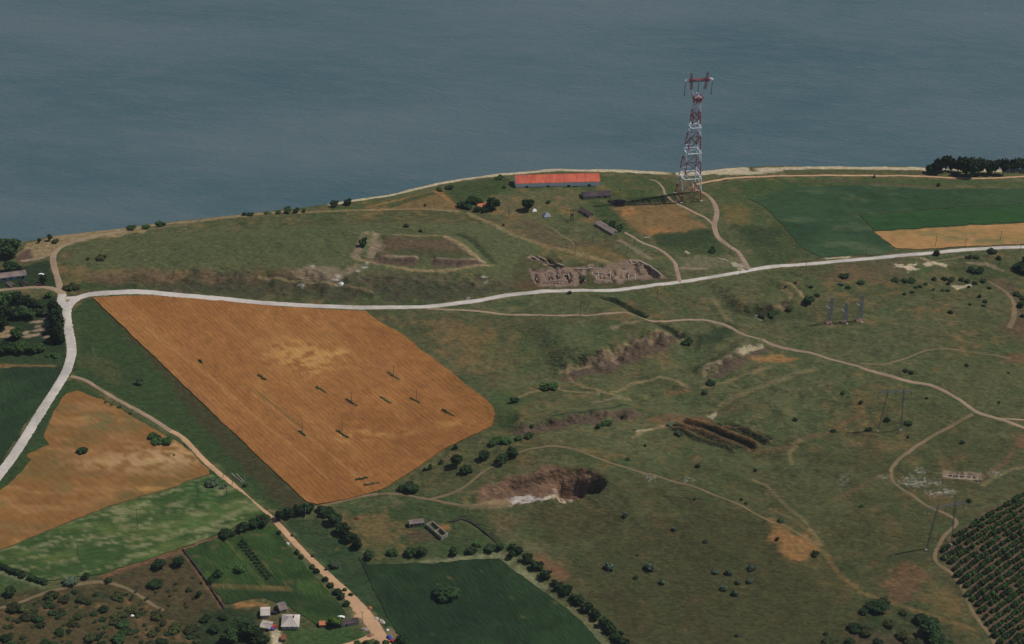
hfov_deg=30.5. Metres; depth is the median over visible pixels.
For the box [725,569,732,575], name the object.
silvery bush
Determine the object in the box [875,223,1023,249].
wheat crop
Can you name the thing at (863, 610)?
bush
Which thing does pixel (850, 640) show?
bush
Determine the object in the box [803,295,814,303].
bush
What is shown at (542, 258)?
stone wall
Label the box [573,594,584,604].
shrub
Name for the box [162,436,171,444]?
bush
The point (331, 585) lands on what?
bush
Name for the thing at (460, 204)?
bush
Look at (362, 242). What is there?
bush
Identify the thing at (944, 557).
orchard tree
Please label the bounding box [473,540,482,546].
bush
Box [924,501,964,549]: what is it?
portal pylon
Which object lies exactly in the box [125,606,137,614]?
scrub bush
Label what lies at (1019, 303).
bush
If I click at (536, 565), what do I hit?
shrub
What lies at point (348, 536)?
tree
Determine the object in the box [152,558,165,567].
tree
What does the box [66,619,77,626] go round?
scrub bush
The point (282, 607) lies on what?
annex
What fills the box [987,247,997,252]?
bush
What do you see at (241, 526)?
tree
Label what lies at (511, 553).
bush
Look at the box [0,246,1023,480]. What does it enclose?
road
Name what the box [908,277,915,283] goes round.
bush
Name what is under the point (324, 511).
tree
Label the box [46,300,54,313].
poplar tree
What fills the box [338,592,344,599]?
bush
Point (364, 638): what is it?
dirt road
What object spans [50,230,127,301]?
dirt road
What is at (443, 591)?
tree
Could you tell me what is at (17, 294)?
tree
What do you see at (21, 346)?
tree
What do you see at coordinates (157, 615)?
scrub bush
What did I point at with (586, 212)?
shed
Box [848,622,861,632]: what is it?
bush
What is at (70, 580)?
silvery bush
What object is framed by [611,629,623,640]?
shrub
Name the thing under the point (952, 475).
excavated foundation
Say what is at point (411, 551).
bush
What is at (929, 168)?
tree
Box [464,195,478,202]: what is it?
tree
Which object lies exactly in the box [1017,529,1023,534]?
orchard tree
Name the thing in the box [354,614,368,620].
dirt road
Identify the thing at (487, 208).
bush
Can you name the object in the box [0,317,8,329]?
tree
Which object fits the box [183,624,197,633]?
scrub bush
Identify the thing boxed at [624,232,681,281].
dirt track
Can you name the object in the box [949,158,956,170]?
tree
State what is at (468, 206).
bush
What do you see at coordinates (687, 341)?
bush
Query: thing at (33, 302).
tree
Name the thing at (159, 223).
bush
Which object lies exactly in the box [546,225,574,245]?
dirt track
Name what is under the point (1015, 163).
tree
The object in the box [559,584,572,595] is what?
shrub
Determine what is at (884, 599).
bush
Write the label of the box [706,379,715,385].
bush
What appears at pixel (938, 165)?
tree
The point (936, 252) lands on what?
bush
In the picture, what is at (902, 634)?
tree
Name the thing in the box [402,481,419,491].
tree
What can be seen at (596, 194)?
ruined building
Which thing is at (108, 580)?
bush
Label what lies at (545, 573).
shrub
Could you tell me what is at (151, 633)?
scrub bush
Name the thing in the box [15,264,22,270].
bush
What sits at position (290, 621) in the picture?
farmhouse
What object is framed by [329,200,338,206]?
bush
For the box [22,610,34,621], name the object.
scrub bush
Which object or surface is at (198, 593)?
bush
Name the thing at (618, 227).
bush
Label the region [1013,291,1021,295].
bush
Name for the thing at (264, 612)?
outbuilding
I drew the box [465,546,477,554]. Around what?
bush
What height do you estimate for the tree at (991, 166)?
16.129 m
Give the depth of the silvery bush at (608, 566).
1210.98 m
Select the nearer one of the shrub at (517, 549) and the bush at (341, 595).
the bush at (341, 595)
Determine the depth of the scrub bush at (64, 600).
1166.37 m
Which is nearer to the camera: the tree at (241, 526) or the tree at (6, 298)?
the tree at (241, 526)
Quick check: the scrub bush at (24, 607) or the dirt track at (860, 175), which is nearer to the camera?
the scrub bush at (24, 607)
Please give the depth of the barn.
1687.28 m
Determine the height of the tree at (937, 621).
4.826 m
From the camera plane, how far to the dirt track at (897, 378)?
1456.25 m
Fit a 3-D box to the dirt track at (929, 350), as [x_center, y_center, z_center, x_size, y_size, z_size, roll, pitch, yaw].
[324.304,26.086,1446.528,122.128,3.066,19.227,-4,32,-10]
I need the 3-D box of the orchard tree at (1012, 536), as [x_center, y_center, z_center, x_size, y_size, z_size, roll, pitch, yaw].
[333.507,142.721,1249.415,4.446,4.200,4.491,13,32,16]
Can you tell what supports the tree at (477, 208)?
on the ground
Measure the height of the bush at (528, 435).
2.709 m
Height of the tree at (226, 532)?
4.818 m
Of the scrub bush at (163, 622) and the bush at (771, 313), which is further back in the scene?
the bush at (771, 313)
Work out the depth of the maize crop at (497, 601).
1176.67 m
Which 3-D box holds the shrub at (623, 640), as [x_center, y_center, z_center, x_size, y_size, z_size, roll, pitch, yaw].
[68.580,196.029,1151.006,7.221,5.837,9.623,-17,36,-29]
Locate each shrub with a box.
[18,571,25,577]
[41,579,47,584]
[509,543,515,548]
[513,546,523,552]
[522,552,533,562]
[530,560,543,569]
[539,569,551,578]
[554,581,562,589]
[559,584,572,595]
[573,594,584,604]
[580,602,592,611]
[591,608,601,618]
[598,615,611,626]
[604,622,616,633]
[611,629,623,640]
[617,637,630,643]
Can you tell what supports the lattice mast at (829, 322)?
on the ground
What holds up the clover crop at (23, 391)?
on the ground
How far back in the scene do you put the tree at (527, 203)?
1637.58 m
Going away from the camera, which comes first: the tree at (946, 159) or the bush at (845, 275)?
the bush at (845, 275)
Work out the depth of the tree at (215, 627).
1147.45 m
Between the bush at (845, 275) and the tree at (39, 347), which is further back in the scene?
the bush at (845, 275)
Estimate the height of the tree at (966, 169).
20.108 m
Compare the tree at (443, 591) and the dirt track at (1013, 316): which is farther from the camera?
the dirt track at (1013, 316)
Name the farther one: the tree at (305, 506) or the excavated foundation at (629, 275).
the excavated foundation at (629, 275)
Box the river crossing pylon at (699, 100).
[673,73,713,203]
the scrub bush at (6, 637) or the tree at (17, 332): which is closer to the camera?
the scrub bush at (6, 637)
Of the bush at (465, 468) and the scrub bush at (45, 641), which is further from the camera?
the bush at (465, 468)
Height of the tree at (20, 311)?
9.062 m
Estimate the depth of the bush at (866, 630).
1165.80 m
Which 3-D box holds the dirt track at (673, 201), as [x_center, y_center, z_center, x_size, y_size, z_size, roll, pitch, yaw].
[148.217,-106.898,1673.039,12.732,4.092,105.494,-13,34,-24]
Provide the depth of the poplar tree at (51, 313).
1442.55 m
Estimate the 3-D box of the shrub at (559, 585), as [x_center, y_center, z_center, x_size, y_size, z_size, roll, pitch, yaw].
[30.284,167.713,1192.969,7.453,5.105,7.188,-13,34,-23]
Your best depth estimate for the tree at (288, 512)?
1245.07 m
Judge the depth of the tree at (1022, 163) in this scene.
1754.94 m
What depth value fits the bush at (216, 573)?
1191.85 m
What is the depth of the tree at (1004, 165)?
1741.59 m
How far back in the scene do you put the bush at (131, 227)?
1584.98 m
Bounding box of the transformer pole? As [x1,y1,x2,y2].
[565,209,575,220]
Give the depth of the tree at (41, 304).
1468.42 m
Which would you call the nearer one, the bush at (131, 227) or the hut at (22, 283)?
the hut at (22, 283)
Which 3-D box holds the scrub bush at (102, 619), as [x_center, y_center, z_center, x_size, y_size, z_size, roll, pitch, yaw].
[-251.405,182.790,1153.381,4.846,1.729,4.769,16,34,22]
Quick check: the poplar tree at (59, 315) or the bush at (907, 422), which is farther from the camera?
the poplar tree at (59, 315)
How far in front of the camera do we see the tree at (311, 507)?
1251.12 m
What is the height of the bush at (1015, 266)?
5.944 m
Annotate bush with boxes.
[0,634,12,640]
[6,602,19,611]
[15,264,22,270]
[19,604,32,611]
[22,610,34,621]
[26,612,38,619]
[32,616,44,621]
[36,622,45,627]
[39,638,51,643]
[44,590,59,599]
[45,292,52,296]
[45,598,53,603]
[48,610,57,614]
[51,352,58,357]
[55,613,61,618]
[55,627,63,636]
[57,597,68,603]
[62,282,76,290]
[63,575,78,585]
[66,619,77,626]
[73,612,82,618]
[76,447,87,453]
[76,595,88,603]
[82,572,89,579]
[84,631,96,641]
[95,254,106,259]
[95,634,102,639]
[98,616,106,621]
[99,605,108,611]
[104,577,112,582]
[109,613,122,624]
[111,590,124,600]
[111,633,125,643]
[116,620,129,627]
[118,610,129,617]
[118,627,130,634]
[125,225,136,230]
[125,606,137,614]
[136,377,142,384]
[141,225,150,228]
[144,640,156,643]
[148,432,161,438]
[148,629,157,636]
[151,438,161,444]
[151,611,163,619]
[155,220,165,226]
[156,637,166,643]
[160,620,166,625]
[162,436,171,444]
[168,622,181,634]
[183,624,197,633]
[187,634,194,638]
[196,590,201,596]
[199,613,210,622]
[204,478,219,486]
[207,576,214,583]
[212,569,222,577]
[218,613,229,619]
[219,483,227,488]
[234,564,245,571]
[284,206,290,213]
[327,582,333,587]
[328,560,339,567]
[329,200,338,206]
[332,588,341,594]
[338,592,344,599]
[343,198,351,204]
[343,600,350,606]
[358,239,366,245]
[364,550,373,558]
[387,548,398,555]
[395,633,406,643]
[404,546,417,556]
[416,547,427,554]
[450,546,458,554]
[457,201,465,206]
[459,464,472,473]
[463,203,472,208]
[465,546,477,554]
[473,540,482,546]
[482,206,489,211]
[484,544,495,551]
[489,436,500,445]
[495,174,502,179]
[495,543,503,549]
[500,437,512,444]
[507,549,515,557]
[509,397,518,402]
[515,435,522,440]
[524,432,533,438]
[539,383,550,390]
[549,382,558,389]
[601,420,612,425]
[604,562,614,570]
[607,220,615,226]
[614,224,623,230]
[645,561,654,571]
[681,337,693,345]
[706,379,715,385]
[711,569,719,573]
[720,585,727,590]
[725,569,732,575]
[731,589,738,595]
[747,564,755,570]
[769,311,774,317]
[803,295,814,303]
[812,550,819,556]
[839,273,848,277]
[846,636,854,643]
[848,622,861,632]
[859,607,867,614]
[859,625,871,635]
[873,637,883,643]
[880,596,890,607]
[884,619,894,626]
[891,277,899,281]
[898,608,907,614]
[904,420,912,424]
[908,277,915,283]
[933,249,939,255]
[968,266,976,273]
[977,266,984,273]
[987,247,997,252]
[1011,263,1019,270]
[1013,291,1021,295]
[1017,301,1023,306]
[1018,262,1023,274]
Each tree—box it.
[0,238,20,255]
[0,291,13,304]
[0,304,15,319]
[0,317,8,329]
[0,342,10,353]
[2,261,17,271]
[4,585,16,596]
[5,342,17,351]
[10,326,22,337]
[12,291,22,303]
[12,305,27,316]
[15,341,28,352]
[18,295,31,305]
[24,308,35,317]
[27,343,36,352]
[29,298,39,305]
[36,343,45,350]
[38,302,45,307]
[39,274,46,282]
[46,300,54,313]
[48,308,55,323]
[49,326,59,342]
[50,315,59,326]
[51,301,62,314]
[54,310,65,325]
[55,320,64,334]
[56,330,64,344]
[146,579,161,587]
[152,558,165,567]
[172,556,184,565]
[208,622,221,632]
[219,528,231,537]
[220,626,237,642]
[229,617,251,635]
[236,521,248,532]
[239,623,261,636]
[247,518,258,526]
[250,631,270,643]
[255,514,270,524]
[274,511,283,519]
[282,507,293,516]
[293,504,303,515]
[299,503,309,512]
[309,503,313,511]
[320,506,334,517]
[326,512,341,523]
[327,615,341,625]
[334,522,350,532]
[342,531,357,542]
[351,536,361,547]
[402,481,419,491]
[433,581,460,601]
[450,454,462,465]
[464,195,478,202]
[474,206,481,211]
[478,449,489,459]
[486,197,500,209]
[496,453,508,464]
[505,446,518,457]
[522,199,534,210]
[822,635,839,643]
[864,598,888,612]
[896,630,910,639]
[904,638,923,643]
[914,613,928,623]
[919,620,940,637]
[922,616,941,629]
[925,163,934,172]
[929,634,947,643]
[932,158,944,173]
[941,155,951,171]
[941,554,947,559]
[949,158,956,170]
[954,156,961,171]
[960,156,970,174]
[968,156,980,176]
[976,157,986,173]
[979,579,985,585]
[984,160,997,174]
[988,583,994,588]
[989,590,995,596]
[991,631,997,637]
[994,159,1000,173]
[1000,158,1009,174]
[1009,158,1020,170]
[1010,533,1016,539]
[1017,158,1023,169]
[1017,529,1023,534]
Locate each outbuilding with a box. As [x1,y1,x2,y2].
[260,607,269,617]
[260,620,272,630]
[340,617,359,627]
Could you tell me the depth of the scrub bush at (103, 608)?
1160.53 m
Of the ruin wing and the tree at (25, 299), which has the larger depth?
the tree at (25, 299)
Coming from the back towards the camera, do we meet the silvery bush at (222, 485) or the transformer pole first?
the transformer pole
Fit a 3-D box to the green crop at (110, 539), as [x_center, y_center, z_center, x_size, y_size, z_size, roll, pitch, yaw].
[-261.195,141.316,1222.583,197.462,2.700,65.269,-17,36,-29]
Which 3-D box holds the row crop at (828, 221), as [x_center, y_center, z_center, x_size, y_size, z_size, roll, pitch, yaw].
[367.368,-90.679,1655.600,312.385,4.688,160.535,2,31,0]
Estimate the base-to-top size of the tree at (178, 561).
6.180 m
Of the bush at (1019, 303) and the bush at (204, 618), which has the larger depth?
the bush at (1019, 303)
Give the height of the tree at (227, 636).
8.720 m
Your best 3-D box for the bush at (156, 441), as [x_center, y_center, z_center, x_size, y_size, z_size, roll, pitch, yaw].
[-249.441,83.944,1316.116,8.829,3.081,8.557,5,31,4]
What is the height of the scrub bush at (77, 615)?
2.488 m
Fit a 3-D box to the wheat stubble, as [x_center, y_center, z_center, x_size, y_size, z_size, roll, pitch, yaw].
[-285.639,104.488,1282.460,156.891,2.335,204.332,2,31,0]
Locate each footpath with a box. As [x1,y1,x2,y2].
[0,580,164,611]
[922,255,972,261]
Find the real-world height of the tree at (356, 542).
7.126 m
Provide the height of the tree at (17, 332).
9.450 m
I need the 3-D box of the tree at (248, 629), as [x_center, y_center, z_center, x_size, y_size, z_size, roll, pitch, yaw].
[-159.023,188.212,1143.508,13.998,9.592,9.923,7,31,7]
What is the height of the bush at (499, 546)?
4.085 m
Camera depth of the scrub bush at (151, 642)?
1135.89 m
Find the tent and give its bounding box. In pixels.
[542,212,550,217]
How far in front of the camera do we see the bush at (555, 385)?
1393.19 m
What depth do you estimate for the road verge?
1534.26 m
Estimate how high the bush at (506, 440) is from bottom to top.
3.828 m
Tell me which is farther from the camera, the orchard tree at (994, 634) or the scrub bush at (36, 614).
the orchard tree at (994, 634)
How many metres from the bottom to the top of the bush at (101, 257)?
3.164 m
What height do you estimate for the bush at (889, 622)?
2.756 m
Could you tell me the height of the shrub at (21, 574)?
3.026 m
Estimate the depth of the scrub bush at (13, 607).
1158.33 m
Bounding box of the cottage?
[476,202,486,208]
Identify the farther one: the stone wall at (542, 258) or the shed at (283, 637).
the stone wall at (542, 258)
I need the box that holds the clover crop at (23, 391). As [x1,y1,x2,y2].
[0,368,60,458]
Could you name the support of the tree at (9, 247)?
on the ground
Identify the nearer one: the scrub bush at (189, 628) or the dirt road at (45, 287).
the scrub bush at (189, 628)
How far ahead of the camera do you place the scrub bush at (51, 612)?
1156.43 m
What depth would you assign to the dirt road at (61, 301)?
1481.45 m
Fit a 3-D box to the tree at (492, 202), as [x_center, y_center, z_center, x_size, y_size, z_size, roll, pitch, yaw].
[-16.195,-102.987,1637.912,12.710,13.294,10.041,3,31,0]
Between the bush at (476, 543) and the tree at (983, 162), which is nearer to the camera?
the bush at (476, 543)
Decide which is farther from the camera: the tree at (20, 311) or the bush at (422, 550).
the tree at (20, 311)
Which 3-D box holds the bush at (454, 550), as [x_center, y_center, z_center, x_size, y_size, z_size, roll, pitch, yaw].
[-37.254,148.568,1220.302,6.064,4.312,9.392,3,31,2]
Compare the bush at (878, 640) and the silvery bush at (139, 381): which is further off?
the silvery bush at (139, 381)
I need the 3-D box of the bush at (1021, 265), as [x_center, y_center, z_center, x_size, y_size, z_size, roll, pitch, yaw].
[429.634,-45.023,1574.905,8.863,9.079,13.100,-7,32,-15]
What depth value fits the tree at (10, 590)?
1169.51 m
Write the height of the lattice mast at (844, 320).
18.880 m
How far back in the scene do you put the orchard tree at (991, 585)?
1205.98 m
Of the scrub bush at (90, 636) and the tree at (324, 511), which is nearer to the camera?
the scrub bush at (90, 636)
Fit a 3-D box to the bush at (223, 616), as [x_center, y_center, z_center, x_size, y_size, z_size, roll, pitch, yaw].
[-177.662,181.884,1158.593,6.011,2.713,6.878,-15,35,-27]
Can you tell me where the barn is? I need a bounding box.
[514,173,599,187]
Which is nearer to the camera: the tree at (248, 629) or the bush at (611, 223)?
the tree at (248, 629)
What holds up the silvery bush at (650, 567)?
on the ground
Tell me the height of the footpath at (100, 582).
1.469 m
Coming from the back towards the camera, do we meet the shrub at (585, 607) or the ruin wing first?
the ruin wing
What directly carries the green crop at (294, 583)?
on the ground
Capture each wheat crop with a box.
[92,295,494,504]
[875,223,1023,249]
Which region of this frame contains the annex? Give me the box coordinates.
[276,601,287,612]
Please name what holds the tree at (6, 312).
on the ground
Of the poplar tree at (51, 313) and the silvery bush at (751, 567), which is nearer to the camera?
the silvery bush at (751, 567)
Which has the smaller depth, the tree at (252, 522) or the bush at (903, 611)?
the bush at (903, 611)
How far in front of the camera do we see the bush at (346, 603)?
1173.40 m
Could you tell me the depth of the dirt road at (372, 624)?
1206.44 m
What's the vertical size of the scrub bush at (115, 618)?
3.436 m
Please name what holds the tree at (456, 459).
on the ground
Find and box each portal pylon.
[876,388,912,430]
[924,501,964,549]
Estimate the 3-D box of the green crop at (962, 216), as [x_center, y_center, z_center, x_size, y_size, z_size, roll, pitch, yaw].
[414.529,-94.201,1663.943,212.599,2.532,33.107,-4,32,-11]
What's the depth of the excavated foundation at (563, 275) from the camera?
1542.93 m
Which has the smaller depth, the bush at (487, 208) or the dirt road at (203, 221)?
the dirt road at (203, 221)
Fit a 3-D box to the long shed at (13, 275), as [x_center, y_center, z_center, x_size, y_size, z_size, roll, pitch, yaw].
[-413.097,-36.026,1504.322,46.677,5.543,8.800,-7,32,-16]
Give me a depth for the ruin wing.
1241.61 m
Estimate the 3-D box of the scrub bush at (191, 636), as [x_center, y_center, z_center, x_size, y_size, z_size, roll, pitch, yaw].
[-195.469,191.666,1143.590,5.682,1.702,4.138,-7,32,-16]
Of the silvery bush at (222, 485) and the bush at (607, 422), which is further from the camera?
the bush at (607, 422)
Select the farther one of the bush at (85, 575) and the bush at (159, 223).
the bush at (159, 223)
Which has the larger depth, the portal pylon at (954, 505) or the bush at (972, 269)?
the bush at (972, 269)
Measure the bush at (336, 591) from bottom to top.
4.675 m
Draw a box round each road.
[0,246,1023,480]
[0,286,62,293]
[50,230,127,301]
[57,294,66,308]
[70,375,171,431]
[128,210,323,230]
[170,430,390,643]
[344,632,378,643]
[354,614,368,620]
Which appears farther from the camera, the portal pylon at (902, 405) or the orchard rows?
the portal pylon at (902, 405)
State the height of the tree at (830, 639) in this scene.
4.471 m
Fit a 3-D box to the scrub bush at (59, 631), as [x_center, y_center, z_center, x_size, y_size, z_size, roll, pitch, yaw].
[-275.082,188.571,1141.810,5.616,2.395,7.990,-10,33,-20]
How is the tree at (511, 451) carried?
on the ground
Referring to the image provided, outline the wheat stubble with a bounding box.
[0,391,209,548]
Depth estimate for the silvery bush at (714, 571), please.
1209.64 m
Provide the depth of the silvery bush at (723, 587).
1195.78 m
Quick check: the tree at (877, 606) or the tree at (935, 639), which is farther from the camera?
the tree at (877, 606)
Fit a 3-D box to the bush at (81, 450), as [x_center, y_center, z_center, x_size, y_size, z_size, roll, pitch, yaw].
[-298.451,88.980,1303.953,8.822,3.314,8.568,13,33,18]
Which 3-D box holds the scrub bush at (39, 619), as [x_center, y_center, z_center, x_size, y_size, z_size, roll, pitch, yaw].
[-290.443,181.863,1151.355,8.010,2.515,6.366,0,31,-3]
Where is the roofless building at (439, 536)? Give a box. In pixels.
[426,521,447,539]
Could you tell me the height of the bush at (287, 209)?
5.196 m
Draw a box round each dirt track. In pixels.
[268,492,511,512]
[425,308,1023,428]
[431,445,820,546]
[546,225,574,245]
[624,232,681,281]
[649,179,712,224]
[691,182,749,269]
[696,174,1023,184]
[860,348,1010,364]
[889,413,995,643]
[988,281,1016,328]
[999,418,1023,420]
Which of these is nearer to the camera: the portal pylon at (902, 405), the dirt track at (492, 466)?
the dirt track at (492, 466)
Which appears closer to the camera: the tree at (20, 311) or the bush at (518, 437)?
the bush at (518, 437)
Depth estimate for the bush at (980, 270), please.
1573.01 m
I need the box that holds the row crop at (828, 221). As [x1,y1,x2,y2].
[749,185,1023,257]
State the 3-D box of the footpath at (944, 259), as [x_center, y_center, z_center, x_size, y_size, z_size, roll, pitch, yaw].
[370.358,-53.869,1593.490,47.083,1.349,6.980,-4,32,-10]
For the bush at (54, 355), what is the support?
on the ground
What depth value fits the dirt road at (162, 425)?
1357.64 m
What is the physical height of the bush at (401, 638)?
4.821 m
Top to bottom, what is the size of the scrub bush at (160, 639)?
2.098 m
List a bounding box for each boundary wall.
[182,548,224,608]
[448,518,497,542]
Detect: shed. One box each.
[0,270,26,280]
[281,634,286,641]
[578,207,593,217]
[595,220,618,234]
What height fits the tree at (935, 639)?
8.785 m
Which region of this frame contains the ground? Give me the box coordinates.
[0,165,1023,643]
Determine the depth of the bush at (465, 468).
1282.83 m
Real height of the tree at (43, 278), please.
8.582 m
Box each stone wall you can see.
[537,256,563,266]
[574,268,602,269]
[639,261,661,274]
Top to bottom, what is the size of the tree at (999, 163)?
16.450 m
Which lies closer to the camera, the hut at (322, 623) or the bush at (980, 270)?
the hut at (322, 623)
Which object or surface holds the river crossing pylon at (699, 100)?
on the ground
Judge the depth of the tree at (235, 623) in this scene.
1146.02 m
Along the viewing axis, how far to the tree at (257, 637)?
1137.23 m
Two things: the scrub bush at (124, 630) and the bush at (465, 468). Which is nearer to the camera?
the scrub bush at (124, 630)
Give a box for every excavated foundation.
[534,274,571,284]
[592,271,610,280]
[628,274,635,279]
[948,474,977,480]
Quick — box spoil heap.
[609,199,626,204]
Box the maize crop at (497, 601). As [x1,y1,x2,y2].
[358,557,600,643]
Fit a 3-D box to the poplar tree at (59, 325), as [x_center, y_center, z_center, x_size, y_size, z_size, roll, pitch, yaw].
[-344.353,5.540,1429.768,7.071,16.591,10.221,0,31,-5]
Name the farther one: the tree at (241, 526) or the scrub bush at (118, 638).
the tree at (241, 526)
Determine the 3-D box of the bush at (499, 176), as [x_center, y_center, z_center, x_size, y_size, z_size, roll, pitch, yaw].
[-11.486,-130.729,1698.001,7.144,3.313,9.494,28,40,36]
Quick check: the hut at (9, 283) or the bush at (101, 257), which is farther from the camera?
the bush at (101, 257)
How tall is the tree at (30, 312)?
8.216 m
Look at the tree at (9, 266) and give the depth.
1510.93 m
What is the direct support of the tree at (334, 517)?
on the ground
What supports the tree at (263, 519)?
on the ground
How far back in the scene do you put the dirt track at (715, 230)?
1628.17 m
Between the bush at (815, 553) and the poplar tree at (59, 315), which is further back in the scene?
the poplar tree at (59, 315)
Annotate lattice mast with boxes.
[825,297,833,324]
[840,302,848,323]
[855,294,863,322]
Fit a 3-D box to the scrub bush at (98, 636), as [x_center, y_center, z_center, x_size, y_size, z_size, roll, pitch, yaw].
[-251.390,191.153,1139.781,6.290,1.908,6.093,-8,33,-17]
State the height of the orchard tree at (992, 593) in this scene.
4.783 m
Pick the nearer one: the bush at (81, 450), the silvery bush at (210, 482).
the silvery bush at (210, 482)
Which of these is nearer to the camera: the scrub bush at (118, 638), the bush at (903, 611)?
the scrub bush at (118, 638)
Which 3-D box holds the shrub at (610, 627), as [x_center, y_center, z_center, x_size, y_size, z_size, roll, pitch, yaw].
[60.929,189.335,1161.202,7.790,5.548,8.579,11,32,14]
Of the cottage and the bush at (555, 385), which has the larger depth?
the cottage
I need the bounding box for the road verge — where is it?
[220,245,1023,309]
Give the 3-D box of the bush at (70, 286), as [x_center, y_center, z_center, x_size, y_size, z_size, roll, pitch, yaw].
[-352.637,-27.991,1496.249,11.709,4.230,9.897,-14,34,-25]
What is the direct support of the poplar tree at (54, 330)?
on the ground
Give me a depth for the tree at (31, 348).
1410.53 m
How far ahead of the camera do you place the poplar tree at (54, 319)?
1432.32 m
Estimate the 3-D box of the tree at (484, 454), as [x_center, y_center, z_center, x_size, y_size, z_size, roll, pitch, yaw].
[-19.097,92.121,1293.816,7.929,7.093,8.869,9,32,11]
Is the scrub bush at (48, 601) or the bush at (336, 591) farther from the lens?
the bush at (336, 591)
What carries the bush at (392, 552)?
on the ground
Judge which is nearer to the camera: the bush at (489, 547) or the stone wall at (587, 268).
the bush at (489, 547)
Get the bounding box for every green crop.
[0,474,265,580]
[185,526,346,625]
[860,204,1023,230]
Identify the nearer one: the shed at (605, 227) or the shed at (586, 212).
the shed at (605, 227)
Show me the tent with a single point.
(546, 215)
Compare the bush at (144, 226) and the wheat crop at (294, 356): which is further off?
the bush at (144, 226)
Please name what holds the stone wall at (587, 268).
on the ground
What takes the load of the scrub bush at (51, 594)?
on the ground
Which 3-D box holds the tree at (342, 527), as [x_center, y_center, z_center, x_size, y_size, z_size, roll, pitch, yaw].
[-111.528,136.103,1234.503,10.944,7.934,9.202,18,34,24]
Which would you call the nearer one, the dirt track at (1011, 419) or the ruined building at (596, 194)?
the dirt track at (1011, 419)
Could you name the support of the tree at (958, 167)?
on the ground
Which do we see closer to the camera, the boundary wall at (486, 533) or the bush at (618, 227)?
the boundary wall at (486, 533)
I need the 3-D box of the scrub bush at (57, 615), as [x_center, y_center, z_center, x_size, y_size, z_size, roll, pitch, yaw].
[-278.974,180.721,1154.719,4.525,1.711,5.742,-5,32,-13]
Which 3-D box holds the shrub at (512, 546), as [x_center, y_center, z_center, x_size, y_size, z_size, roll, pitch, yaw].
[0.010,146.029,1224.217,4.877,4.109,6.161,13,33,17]
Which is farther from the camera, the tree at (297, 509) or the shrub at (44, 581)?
the tree at (297, 509)
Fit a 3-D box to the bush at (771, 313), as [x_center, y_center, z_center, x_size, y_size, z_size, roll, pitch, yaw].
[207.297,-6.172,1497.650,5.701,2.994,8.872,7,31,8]
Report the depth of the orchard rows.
1268.07 m
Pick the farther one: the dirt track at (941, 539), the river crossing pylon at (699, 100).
the river crossing pylon at (699, 100)
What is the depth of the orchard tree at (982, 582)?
1206.99 m
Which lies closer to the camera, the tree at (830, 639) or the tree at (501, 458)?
the tree at (830, 639)
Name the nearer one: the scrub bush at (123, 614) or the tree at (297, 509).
the scrub bush at (123, 614)
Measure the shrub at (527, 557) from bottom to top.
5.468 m
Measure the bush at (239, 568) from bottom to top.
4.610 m
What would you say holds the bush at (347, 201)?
on the ground
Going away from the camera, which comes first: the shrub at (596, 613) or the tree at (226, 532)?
the shrub at (596, 613)
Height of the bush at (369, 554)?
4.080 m
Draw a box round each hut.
[6,281,14,286]
[19,280,26,286]
[319,620,325,626]
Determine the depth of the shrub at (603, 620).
1164.37 m
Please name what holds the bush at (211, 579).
on the ground
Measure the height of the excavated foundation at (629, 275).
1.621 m
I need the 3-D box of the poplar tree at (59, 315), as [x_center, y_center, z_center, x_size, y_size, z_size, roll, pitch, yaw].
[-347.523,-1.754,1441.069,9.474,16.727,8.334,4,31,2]
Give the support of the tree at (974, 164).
on the ground
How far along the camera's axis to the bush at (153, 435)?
1320.21 m
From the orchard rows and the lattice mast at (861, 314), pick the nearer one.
the orchard rows
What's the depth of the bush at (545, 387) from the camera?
1390.98 m
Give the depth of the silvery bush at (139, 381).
1378.73 m
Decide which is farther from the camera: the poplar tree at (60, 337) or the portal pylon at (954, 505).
the poplar tree at (60, 337)
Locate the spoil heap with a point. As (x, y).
(618, 201)
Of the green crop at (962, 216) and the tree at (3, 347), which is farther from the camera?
the green crop at (962, 216)
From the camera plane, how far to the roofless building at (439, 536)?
1236.92 m
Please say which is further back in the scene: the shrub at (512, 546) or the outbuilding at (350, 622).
the shrub at (512, 546)
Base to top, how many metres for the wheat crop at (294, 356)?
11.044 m
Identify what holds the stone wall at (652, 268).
on the ground
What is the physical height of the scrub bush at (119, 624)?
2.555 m
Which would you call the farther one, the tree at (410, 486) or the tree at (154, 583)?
the tree at (410, 486)
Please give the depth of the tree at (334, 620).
1154.37 m
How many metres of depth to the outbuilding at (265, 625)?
1150.89 m
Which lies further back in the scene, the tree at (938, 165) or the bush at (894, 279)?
the tree at (938, 165)
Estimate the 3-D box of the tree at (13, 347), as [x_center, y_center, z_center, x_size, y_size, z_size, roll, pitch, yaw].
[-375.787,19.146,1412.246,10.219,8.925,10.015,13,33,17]
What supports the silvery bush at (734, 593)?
on the ground
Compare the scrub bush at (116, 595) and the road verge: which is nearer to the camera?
the scrub bush at (116, 595)
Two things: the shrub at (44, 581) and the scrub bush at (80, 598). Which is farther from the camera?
the shrub at (44, 581)
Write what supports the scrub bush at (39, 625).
on the ground
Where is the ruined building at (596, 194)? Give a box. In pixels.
[581,190,611,198]
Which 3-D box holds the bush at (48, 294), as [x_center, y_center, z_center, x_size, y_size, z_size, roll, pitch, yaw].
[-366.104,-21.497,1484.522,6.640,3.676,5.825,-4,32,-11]
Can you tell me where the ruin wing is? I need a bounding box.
[408,518,423,527]
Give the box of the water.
[0,0,1023,241]
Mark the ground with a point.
(814, 479)
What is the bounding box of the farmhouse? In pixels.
[281,614,299,629]
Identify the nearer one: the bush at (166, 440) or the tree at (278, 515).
the tree at (278, 515)
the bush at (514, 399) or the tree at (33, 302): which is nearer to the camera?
the bush at (514, 399)

